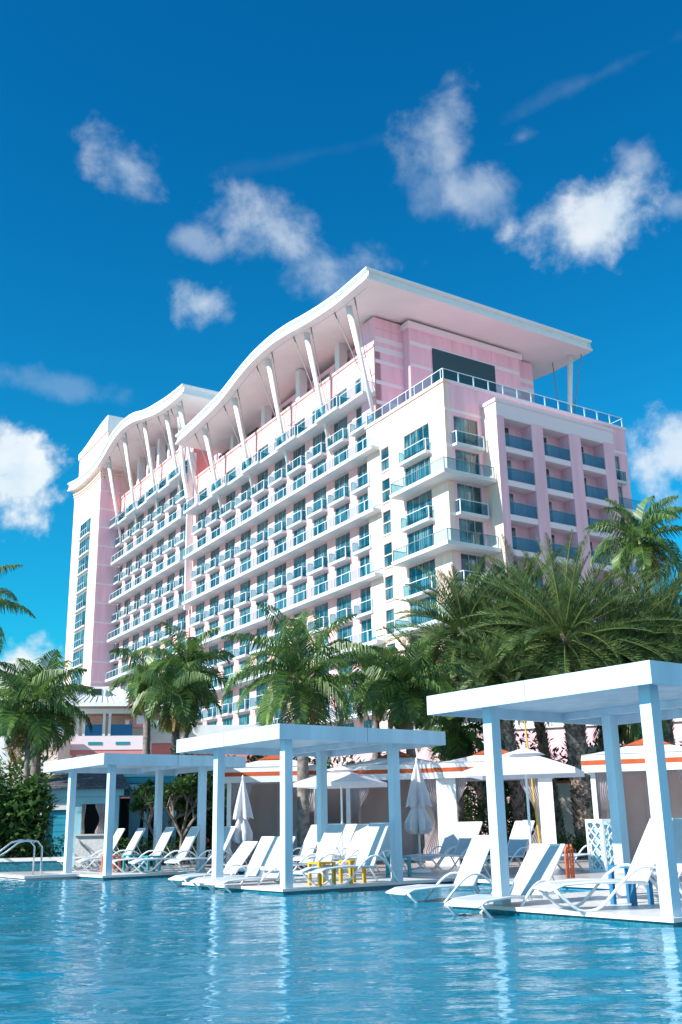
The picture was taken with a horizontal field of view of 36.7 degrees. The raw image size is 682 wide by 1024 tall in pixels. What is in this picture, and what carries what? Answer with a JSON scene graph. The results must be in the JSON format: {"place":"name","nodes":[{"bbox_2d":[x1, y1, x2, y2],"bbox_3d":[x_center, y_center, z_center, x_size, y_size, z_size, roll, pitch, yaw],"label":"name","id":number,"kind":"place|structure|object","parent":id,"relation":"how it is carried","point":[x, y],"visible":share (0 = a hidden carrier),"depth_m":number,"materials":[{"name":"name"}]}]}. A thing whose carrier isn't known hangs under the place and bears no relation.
{"place":"outdoors","nodes":[
{"label":"outdoors","id":0,"kind":"place"},
{"bbox_2d":[7,728,72,792],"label":"cream wall house","id":1,"kind":"structure","parent":0,"point":[64,753],"depth_m":51.93,"materials":[{"name":"white paint"}]},
{"bbox_2d":[0,874,681,1023],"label":"pool water","id":2,"kind":"structure","parent":0,"point":[161,950],"depth_m":9.89,"materials":[{"name":"liquid"}]},
{"bbox_2d":[0,851,681,890],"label":"pool deck","id":3,"kind":"structure","parent":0,"point":[558,873],"depth_m":26.93,"materials":[{"name":"concrete"}]},
{"bbox_2d":[0,564,35,655],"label":"coconut palm","id":4,"kind":"object","parent":3,"relation":"on","point":[10,604],"visible":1,"depth_m":41.41,"materials":[{"name":"green plant"}]},
{"bbox_2d":[0,743,56,855],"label":"shrub","id":5,"kind":"object","parent":3,"relation":"on","point":[12,772],"visible":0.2,"depth_m":38.31,"materials":[{"name":"green plant"}]},
{"bbox_2d":[0,772,61,861],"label":"shrub","id":6,"kind":"object","parent":3,"relation":"on","point":[23,806],"visible":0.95,"depth_m":30.93,"materials":[{"name":"green plant"}]},
{"bbox_2d":[0,857,63,871],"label":"planter wall","id":7,"kind":"structure","parent":3,"relation":"on","point":[23,864],"depth_m":30.18,"materials":[{"name":"tile"}]},
{"bbox_2d":[0,668,95,783],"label":"coconut palm","id":8,"kind":"object","parent":3,"relation":"on","point":[20,730],"visible":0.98,"depth_m":32.62,"materials":[{"name":"green plant"}]},
{"bbox_2d":[0,649,98,782],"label":"coconut palm","id":9,"kind":"object","parent":3,"relation":"on","point":[68,727],"visible":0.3,"depth_m":34.98,"materials":[{"name":"green plant"}]},
{"bbox_2d":[34,773,131,866],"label":"pool house","id":10,"kind":"structure","parent":3,"relation":"on","point":[89,821],"depth_m":33.96,"materials":[{"name":"blue paint"}]},
{"bbox_2d":[57,828,127,870],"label":"sun lounger","id":11,"kind":"object","parent":3,"relation":"on","point":[118,834],"visible":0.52,"depth_m":30.41,"materials":[{"name":"white"}]},
{"bbox_2d":[55,686,160,798],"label":"pink pavilion","id":12,"kind":"structure","parent":3,"relation":"on","point":[111,732],"depth_m":57.49,"materials":[{"name":"white concrete"}]},
{"bbox_2d":[107,648,172,753],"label":"coconut palm","id":13,"kind":"object","parent":3,"relation":"on","point":[140,688],"visible":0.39,"depth_m":40.60,"materials":[{"name":"green plant"}]},
{"bbox_2d":[43,753,245,879],"bbox_3d":[-5.517,9.272,29.134,4.653,4.400,4.253,11,-21,-35],"label":"pool cabana","id":14,"kind":"object","parent":3,"relation":"on","point":[112,765],"visible":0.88,"depth_m":28.42,"materials":[{"name":"wood"}]},
{"bbox_2d":[76,828,146,871],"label":"sun lounger","id":15,"kind":"object","parent":14,"relation":"on","point":[134,841],"visible":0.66,"depth_m":29.64,"materials":[{"name":"white"}]},
{"bbox_2d":[112,827,179,872],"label":"sun lounger","id":16,"kind":"object","parent":14,"relation":"on","point":[163,841],"visible":0.67,"depth_m":28.52,"materials":[{"name":"white"}]},
{"bbox_2d":[128,826,205,873],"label":"sun lounger","id":17,"kind":"object","parent":14,"relation":"on","point":[183,851],"visible":0.92,"depth_m":27.77,"materials":[{"name":"white"}]},
{"bbox_2d":[118,774,176,863],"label":"pool pavilion","id":18,"kind":"structure","parent":3,"relation":"on","point":[131,823],"depth_m":35.66,"materials":[{"name":"teal paint"}]},
{"bbox_2d":[113,835,196,865],"bbox_3d":[-6.024,10.963,33.278,3.314,1.015,1.101,-1,-17,0],"label":"shrub","id":19,"kind":"object","parent":3,"relation":"on","point":[170,846],"visible":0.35,"depth_m":33.18,"materials":[{"name":"green plant"}]},
{"bbox_2d":[127,778,196,835],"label":"frangipani tree","id":20,"kind":"object","parent":3,"relation":"on","point":[142,795],"visible":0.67,"depth_m":33.36,"materials":[{"name":"green plant"}]},
{"bbox_2d":[127,658,222,849],"bbox_3d":[-6.027,8.890,37.407,3.459,7.472,3.533,-17,-23,41],"label":"coconut palm","id":21,"kind":"object","parent":3,"relation":"on","point":[176,715],"visible":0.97,"depth_m":37.78,"materials":[{"name":"green plant"}]},
{"bbox_2d":[129,621,234,829],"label":"coconut palm","id":22,"kind":"object","parent":3,"relation":"on","point":[189,651],"visible":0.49,"depth_m":40.34,"materials":[{"name":"green plant"}]},
{"bbox_2d":[145,773,226,865],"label":"frangipani tree","id":23,"kind":"object","parent":3,"relation":"on","point":[180,786],"visible":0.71,"depth_m":32.95,"materials":[{"name":"green plant"}]},
{"bbox_2d":[170,745,226,861],"bbox_3d":[-4.940,10.243,36.284,3.171,4.151,2.018,-1,-17,0],"label":"shrub","id":24,"kind":"object","parent":3,"relation":"on","point":[209,819],"visible":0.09,"depth_m":35.93,"materials":[{"name":"green plant"}]},
{"bbox_2d":[164,826,235,873],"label":"sun lounger","id":25,"kind":"object","parent":3,"relation":"on","point":[229,831],"visible":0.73,"depth_m":27.48,"materials":[{"name":"white"}]},
{"bbox_2d":[231,775,253,870],"bbox_3d":[-2.694,8.477,28.122,0.622,2.510,0.593,-1,-17,0],"label":"closed umbrella","id":26,"kind":"object","parent":3,"relation":"on","point":[243,813],"visible":0.92,"depth_m":28.03,"materials":[{"name":"white"}]},
{"bbox_2d":[225,755,330,864],"bbox_3d":[-1.927,9.029,31.378,3.068,3.330,2.798,-2,-17,4],"label":"canvas tent","id":27,"kind":"object","parent":3,"relation":"on","point":[262,779],"visible":0.3,"depth_m":30.95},
{"bbox_2d":[221,602,386,867],"bbox_3d":[-1.082,6.475,30.350,5.256,7.800,5.235,-1,-17,0],"label":"coconut palm","id":28,"kind":"object","parent":3,"relation":"on","point":[304,692],"visible":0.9,"depth_m":30.30,"materials":[{"name":"green plant"}]},
{"bbox_2d":[293,825,316,866],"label":"sun lounger","id":29,"kind":"object","parent":3,"relation":"on","point":[309,845],"visible":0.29,"depth_m":28.45,"materials":[{"name":"white"}]},
{"bbox_2d":[176,723,450,894],"bbox_3d":[-0.540,7.096,22.282,4.653,4.400,4.253,11,-21,-35],"label":"pool cabana","id":30,"kind":"object","parent":3,"relation":"on","point":[287,742],"visible":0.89,"depth_m":21.58,"materials":[{"name":"paint"}]},
{"bbox_2d":[190,836,277,889],"bbox_3d":[-2.227,7.594,22.107,1.960,1.154,0.697,11,-21,-35],"label":"sun lounger","id":31,"kind":"object","parent":30,"relation":"on","point":[262,852],"visible":0.67,"depth_m":22.44,"materials":[{"name":"white"}]},
{"bbox_2d":[204,836,295,892],"bbox_3d":[-1.800,7.302,21.174,1.960,1.154,0.697,11,-21,-35],"label":"sun lounger","id":32,"kind":"object","parent":30,"relation":"on","point":[273,860],"visible":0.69,"depth_m":21.29,"materials":[{"name":"white"}]},
{"bbox_2d":[260,823,348,882],"bbox_3d":[-0.726,7.273,21.962,1.960,1.169,0.697,11,-21,-35],"label":"sun lounger","id":33,"kind":"object","parent":30,"relation":"on","point":[329,842],"visible":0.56,"depth_m":22.29,"materials":[{"name":"white"}]},
{"bbox_2d":[307,861,335,885],"bbox_3d":[-0.383,7.167,20.394,0.404,0.440,0.404,11,-21,-35],"label":"side table","id":34,"kind":"object","parent":30,"relation":"on","point":[321,879],"visible":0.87,"depth_m":20.34,"materials":[{"name":"yellow paint"}]},
{"bbox_2d":[302,824,379,874],"bbox_3d":[-0.048,8.250,25.195,1.960,1.154,0.697,11,-21,-35],"label":"sun lounger","id":35,"kind":"object","parent":30,"relation":"on","point":[355,842],"visible":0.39,"depth_m":25.61,"materials":[{"name":"white"}]},
{"bbox_2d":[299,822,398,886],"bbox_3d":[0.153,6.788,20.423,1.960,1.169,0.697,11,-21,-35],"label":"sun lounger","id":36,"kind":"object","parent":30,"relation":"on","point":[367,855],"visible":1,"depth_m":20.64,"materials":[{"name":"white"}]},
{"bbox_2d":[338,860,365,883],"bbox_3d":[0.233,7.360,21.069,0.404,0.440,0.404,11,-21,-35],"label":"side table","id":37,"kind":"object","parent":30,"relation":"on","point":[351,870],"visible":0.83,"depth_m":21.01,"materials":[{"name":"yellow paint"}]},
{"bbox_2d":[331,827,407,876],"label":"sun lounger","id":38,"kind":"object","parent":30,"relation":"on","point":[385,847],"visible":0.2,"depth_m":24.34,"materials":[{"name":"white"}]},
{"bbox_2d":[293,824,356,869],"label":"sun lounger","id":39,"kind":"object","parent":3,"relation":"on","point":[348,831],"visible":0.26,"depth_m":27.92,"materials":[{"name":"white"}]},
{"bbox_2d":[0,868,655,888],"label":"pool coping","id":40,"kind":"object","parent":3,"relation":"on","point":[480,880],"visible":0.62,"depth_m":26.28,"materials":[{"name":"stone"}]},
{"bbox_2d":[327,788,345,857],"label":"garden wall","id":41,"kind":"structure","parent":3,"relation":"on","point":[334,805],"depth_m":32.69,"materials":[{"name":"beige concrete"}]},
{"bbox_2d":[293,761,386,872],"bbox_3d":[0.020,7.654,25.893,1.924,2.690,1.924,-6,-18,16],"label":"open umbrella","id":42,"kind":"object","parent":3,"relation":"on","point":[340,777],"visible":0.83,"depth_m":25.67,"materials":[{"name":"white"}]},
{"bbox_2d":[335,646,418,759],"bbox_3d":[1.406,8.439,36.030,3.403,7.255,3.229,-1,-17,0],"label":"coconut palm","id":43,"kind":"object","parent":3,"relation":"on","point":[359,677],"visible":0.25,"depth_m":36.33,"materials":[{"name":"green plant"}]},
{"bbox_2d":[342,751,444,862],"bbox_3d":[1.775,8.995,31.496,3.268,3.330,2.978,-3,-17,8],"label":"canvas tent","id":44,"kind":"object","parent":3,"relation":"on","point":[366,805],"visible":0.44,"depth_m":30.68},
{"bbox_2d":[348,640,473,862],"bbox_3d":[2.225,7.601,32.564,3.886,6.909,3.513,2,-17,-10],"label":"coconut palm","id":45,"kind":"object","parent":3,"relation":"on","point":[404,708],"visible":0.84,"depth_m":32.67,"materials":[{"name":"green plant"}]},
{"bbox_2d":[404,757,432,873],"bbox_3d":[1.874,7.310,24.876,0.687,2.690,0.655,-1,-17,0],"label":"closed umbrella","id":46,"kind":"object","parent":3,"relation":"on","point":[418,821],"visible":0.99,"depth_m":24.79,"materials":[{"name":"white"}]},
{"bbox_2d":[403,822,464,869],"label":"sun lounger","id":47,"kind":"object","parent":3,"relation":"on","point":[453,833],"visible":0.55,"depth_m":27.15,"materials":[{"name":"white"}]},
{"bbox_2d":[413,822,489,871],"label":"sun lounger","id":48,"kind":"object","parent":3,"relation":"on","point":[469,830],"visible":0.71,"depth_m":26.11,"materials":[{"name":"white"}]},
{"bbox_2d":[415,715,501,821],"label":"coconut palm","id":49,"kind":"object","parent":3,"relation":"on","point":[461,739],"visible":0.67,"depth_m":34.51,"materials":[{"name":"green plant"}]},
{"bbox_2d":[433,749,556,864],"bbox_3d":[4.680,8.727,30.798,3.368,3.330,3.068,-5,-17,11],"label":"canvas tent","id":50,"kind":"object","parent":3,"relation":"on","point":[451,779],"visible":0.66,"depth_m":29.71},
{"bbox_2d":[441,626,560,858],"bbox_3d":[5.591,7.363,33.710,4.391,7.847,4.243,-1,-17,0],"label":"date palm","id":51,"kind":"object","parent":3,"relation":"on","point":[506,669],"visible":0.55,"depth_m":33.83,"materials":[{"name":"green plant"}]},
{"bbox_2d":[481,821,534,871],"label":"sun lounger","id":52,"kind":"object","parent":3,"relation":"on","point":[518,843],"visible":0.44,"depth_m":24.81,"materials":[{"name":"white"}]},
{"bbox_2d":[463,742,584,845],"bbox_3d":[3.536,5.662,19.384,2.031,2.590,2.031,-6,-18,16],"label":"open umbrella","id":53,"kind":"object","parent":3,"relation":"on","point":[525,763],"visible":0.88,"depth_m":19.11,"materials":[{"name":"white"}]},
{"bbox_2d":[526,831,592,858],"bbox_3d":[6.888,10.406,32.124,2.435,0.947,1.069,-1,-17,0],"label":"shrub","id":54,"kind":"object","parent":3,"relation":"on","point":[576,846],"visible":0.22,"depth_m":32.13,"materials":[{"name":"green plant"}]},
{"bbox_2d":[585,819,614,871],"bbox_3d":[6.132,7.723,23.852,0.671,1.160,0.622,-13,-21,35],"label":"lattice screen","id":55,"kind":"object","parent":3,"relation":"on","point":[601,851],"visible":0.74,"depth_m":23.74,"materials":[{"name":"white paint"}]},
{"bbox_2d":[581,738,681,862],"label":"canvas tent","id":56,"kind":"object","parent":3,"relation":"on","point":[636,793],"visible":0.43,"depth_m":27.84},
{"bbox_2d":[0,0,681,782],"label":"sky","id":57,"kind":"structure","parent":0,"point":[182,182],"materials":[{"name":"blue"}]},
{"bbox_2d":[64,266,654,766],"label":"hotel","id":58,"kind":"structure","parent":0,"point":[364,442],"depth_m":105.02,"materials":[{"name":"paint"}]},
{"bbox_2d":[71,401,480,765],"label":"far windows","id":59,"kind":"structure","parent":58,"relation":"in","point":[229,594],"depth_m":138.80,"materials":[{"name":"teal"}]},
{"bbox_2d":[275,563,285,586],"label":"window","id":60,"kind":"structure","parent":58,"relation":"in","point":[280,570],"depth_m":111.19,"materials":[{"name":"teal"}]},
{"bbox_2d":[294,553,305,578],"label":"window","id":61,"kind":"structure","parent":58,"relation":"in","point":[299,561],"depth_m":107.47,"materials":[{"name":"teal"}]},
{"bbox_2d":[294,498,305,522],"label":"window","id":62,"kind":"structure","parent":58,"relation":"in","point":[300,505],"depth_m":109.16,"materials":[{"name":"teal"}]},
{"bbox_2d":[313,431,325,455],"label":"window","id":63,"kind":"structure","parent":58,"relation":"in","point":[320,438],"depth_m":107.29,"materials":[{"name":"teal"}]},
{"bbox_2d":[314,543,326,569],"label":"window","id":64,"kind":"structure","parent":58,"relation":"in","point":[320,551],"depth_m":103.85,"materials":[{"name":"teal"}]},
{"bbox_2d":[314,486,326,511],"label":"window","id":65,"kind":"structure","parent":58,"relation":"in","point":[321,493],"depth_m":105.52,"materials":[{"name":"teal"}]},
{"bbox_2d":[314,572,327,595],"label":"window","id":66,"kind":"structure","parent":58,"relation":"in","point":[321,578],"depth_m":102.90,"materials":[{"name":"teal"}]},
{"bbox_2d":[315,602,327,628],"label":"window","id":67,"kind":"structure","parent":58,"relation":"in","point":[321,610],"depth_m":101.92,"materials":[{"name":"teal"}]},
{"bbox_2d":[334,416,347,442],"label":"window","id":68,"kind":"structure","parent":58,"relation":"in","point":[343,423],"depth_m":103.60,"materials":[{"name":"teal"}]},
{"bbox_2d":[335,473,348,500],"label":"window","id":69,"kind":"structure","parent":58,"relation":"in","point":[342,481],"depth_m":101.85,"materials":[{"name":"teal"}]},
{"bbox_2d":[336,532,349,559],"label":"window","id":70,"kind":"structure","parent":58,"relation":"in","point":[344,540],"depth_m":100.10,"materials":[{"name":"teal"}]},
{"bbox_2d":[336,562,350,586],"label":"window","id":71,"kind":"structure","parent":58,"relation":"in","point":[345,568],"depth_m":99.25,"materials":[{"name":"teal"}]},
{"bbox_2d":[337,593,351,619],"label":"window","id":72,"kind":"structure","parent":58,"relation":"in","point":[343,602],"depth_m":98.40,"materials":[{"name":"teal"}]},
{"bbox_2d":[359,523,368,549],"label":"window","id":73,"kind":"structure","parent":58,"relation":"in","point":[363,530],"depth_m":96.83,"materials":[{"name":"teal"}]},
{"bbox_2d":[361,585,370,613],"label":"window","id":74,"kind":"structure","parent":58,"relation":"in","point":[365,592],"depth_m":95.03,"materials":[{"name":"teal"}]},
{"bbox_2d":[404,423,429,459],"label":"window","id":75,"kind":"structure","parent":58,"relation":"in","point":[421,433],"depth_m":90.17,"materials":[{"name":"teal"}]},
{"bbox_2d":[405,456,429,485],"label":"window","id":76,"kind":"structure","parent":58,"relation":"in","point":[425,471],"depth_m":89.36,"materials":[{"name":"teal"}]},
{"bbox_2d":[407,490,432,525],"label":"window","id":77,"kind":"structure","parent":58,"relation":"in","point":[425,499],"depth_m":88.41,"materials":[{"name":"teal"}]},
{"bbox_2d":[408,524,433,554],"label":"window","id":78,"kind":"structure","parent":58,"relation":"in","point":[426,542],"depth_m":87.56,"materials":[{"name":"teal"}]},
{"bbox_2d":[409,559,435,594],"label":"window","id":79,"kind":"structure","parent":58,"relation":"in","point":[415,573],"depth_m":86.78,"materials":[{"name":"teal"}]},
{"bbox_2d":[411,596,436,625],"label":"window","id":80,"kind":"structure","parent":58,"relation":"in","point":[415,619],"depth_m":86.00,"materials":[{"name":"teal"}]},
{"bbox_2d":[453,416,477,445],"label":"window","id":81,"kind":"structure","parent":58,"relation":"in","point":[460,424],"depth_m":87.82,"materials":[{"name":"teal"}]},
{"bbox_2d":[455,449,479,474],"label":"window","id":82,"kind":"structure","parent":58,"relation":"in","point":[463,466],"depth_m":86.99,"materials":[{"name":"teal"}]},
{"bbox_2d":[457,483,481,513],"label":"window","id":83,"kind":"structure","parent":58,"relation":"in","point":[467,492],"depth_m":86.04,"materials":[{"name":"teal"}]},
{"bbox_2d":[459,518,483,544],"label":"window","id":84,"kind":"structure","parent":58,"relation":"in","point":[464,524],"depth_m":85.20,"materials":[{"name":"teal"}]},
{"bbox_2d":[461,553,485,583],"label":"window","id":85,"kind":"structure","parent":58,"relation":"in","point":[465,558],"depth_m":84.23,"materials":[{"name":"teal"}]},
{"bbox_2d":[239,872,608,891],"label":"pool floor","id":86,"kind":"structure","parent":0,"point":[576,888],"depth_m":19.31,"materials":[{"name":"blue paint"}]},
{"bbox_2d":[427,660,681,926],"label":"pool cabana","id":87,"kind":"object","parent":86,"relation":"on","point":[647,694],"visible":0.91,"depth_m":14.77,"materials":[{"name":"paint"}]},
{"bbox_2d":[533,818,681,912],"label":"sun lounger","id":88,"kind":"object","parent":87,"relation":"on","point":[642,866],"visible":0.9,"depth_m":13.87,"materials":[{"name":"white"}]},
{"bbox_2d":[607,865,653,905],"bbox_3d":[4.076,5.241,14.474,0.421,0.520,0.421,11,-21,-35],"label":"side table","id":89,"kind":"object","parent":87,"relation":"on","point":[631,892],"visible":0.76,"depth_m":14.41,"materials":[{"name":"blue paint"}]},
{"bbox_2d":[605,818,681,899],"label":"sun lounger","id":90,"kind":"object","parent":87,"relation":"on","point":[677,826],"visible":0.25,"depth_m":16.14,"materials":[{"name":"white"}]},
{"bbox_2d":[564,844,574,877],"bbox_3d":[4.745,7.249,21.369,0.234,0.664,0.104,3,-17,-13],"label":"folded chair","id":91,"kind":"object","parent":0,"point":[570,849],"visible":0.97,"depth_m":21.35,"materials":[{"name":"orange paint"}]},
{"bbox_2d":[592,720,670,746],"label":"coconut palm","id":92,"kind":"object","parent":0,"point":[629,733],"visible":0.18,"depth_m":34.68,"materials":[{"name":"green plant"}]},
{"label":"lawn","id":93,"kind":"structure","parent":0,"visible":0},
{"bbox_2d":[380,622,509,838],"bbox_3d":[3.115,8.371,37.987,5.032,8.648,4.708,-10,-19,28],"label":"date palm","id":94,"kind":"object","parent":93,"relation":"on","point":[480,786],"visible":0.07,"depth_m":37.90,"materials":[{"name":"green plant"}]},
{"bbox_2d":[376,554,545,832],"bbox_3d":[4.468,6.966,37.061,6.358,10.762,6.465,-1,-17,0],"label":"date palm","id":95,"kind":"object","parent":93,"relation":"on","point":[458,605],"visible":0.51,"depth_m":37.06,"materials":[{"name":"green plant"}]},
{"bbox_2d":[431,534,586,851],"bbox_3d":[6.540,6.718,38.200,6.273,11.665,6.315,-1,-17,0],"label":"date palm","id":96,"kind":"object","parent":93,"relation":"on","point":[542,738],"visible":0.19,"depth_m":37.94,"materials":[{"name":"green plant"}]},
{"bbox_2d":[426,726,596,852],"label":"shrub","id":97,"kind":"object","parent":93,"relation":"on","point":[506,794],"visible":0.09,"depth_m":40.14,"materials":[{"name":"green plant"}]},
{"bbox_2d":[341,718,681,835],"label":"podium building","id":98,"kind":"structure","parent":93,"relation":"on","point":[556,731],"depth_m":49.30,"materials":[{"name":"white paint"}]},
{"bbox_2d":[556,780,575,852],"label":"garden wall","id":99,"kind":"structure","parent":93,"relation":"on","point":[564,792],"depth_m":38.57,"materials":[{"name":"concrete"}]},
{"bbox_2d":[458,528,681,857],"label":"date palm","id":100,"kind":"object","parent":93,"relation":"on","point":[564,636],"visible":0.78,"depth_m":34.59,"materials":[{"name":"green plant"}]},
{"bbox_2d":[550,571,681,751],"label":"date palm","id":101,"kind":"object","parent":93,"relation":"on","point":[626,612],"visible":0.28,"depth_m":36.21,"materials":[{"name":"green plant"}]},
{"bbox_2d":[584,495,681,744],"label":"coconut palm","id":102,"kind":"object","parent":93,"relation":"on","point":[647,548],"visible":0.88,"depth_m":40.18,"materials":[{"name":"green plant"}]},
{"bbox_2d":[590,556,681,744],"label":"date palm","id":103,"kind":"object","parent":93,"relation":"on","point":[671,601],"visible":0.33,"depth_m":37.85,"materials":[{"name":"green plant"}]},
{"label":"ground","id":104,"kind":"structure","parent":0,"visible":0},
{"bbox_2d":[132,725,266,847],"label":"pink wing","id":105,"kind":"structure","parent":104,"relation":"on","point":[161,743],"depth_m":61.84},
{"bbox_2d":[292,750,404,768],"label":"shrub","id":106,"kind":"object","parent":104,"relation":"on","point":[337,761],"visible":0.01,"depth_m":40.57,"materials":[{"name":"green plant"}]},
{"bbox_2d":[463,781,535,854],"bbox_3d":[5.171,10.339,34.596,3.088,2.619,1.758,-1,-17,0],"label":"shrub","id":107,"kind":"object","parent":104,"relation":"on","point":[478,809],"visible":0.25,"depth_m":34.47,"materials":[{"name":"green plant"}]},
{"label":"pool shelf","id":108,"kind":"structure","parent":0,"visible":0},
{"bbox_2d":[168,841,257,885],"bbox_3d":[-2.880,8.030,23.308,1.976,1.041,0.697,11,-21,-35],"label":"sun lounger","id":109,"kind":"object","parent":108,"relation":"on","point":[242,853],"visible":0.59,"depth_m":23.59,"materials":[{"name":"white"}]},
{"bbox_2d":[386,835,491,902],"bbox_3d":[1.752,6.076,17.362,1.960,1.154,0.697,7,-19,-25],"label":"sun lounger","id":110,"kind":"object","parent":108,"relation":"on","point":[472,865],"visible":0.77,"depth_m":17.50,"materials":[{"name":"white"}]},
{"bbox_2d":[444,844,565,918],"bbox_3d":[2.390,5.335,14.769,1.976,1.041,0.697,13,-22,-38],"label":"sun lounger","id":111,"kind":"object","parent":108,"relation":"on","point":[539,864],"visible":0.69,"depth_m":15.11,"materials":[{"name":"white"}]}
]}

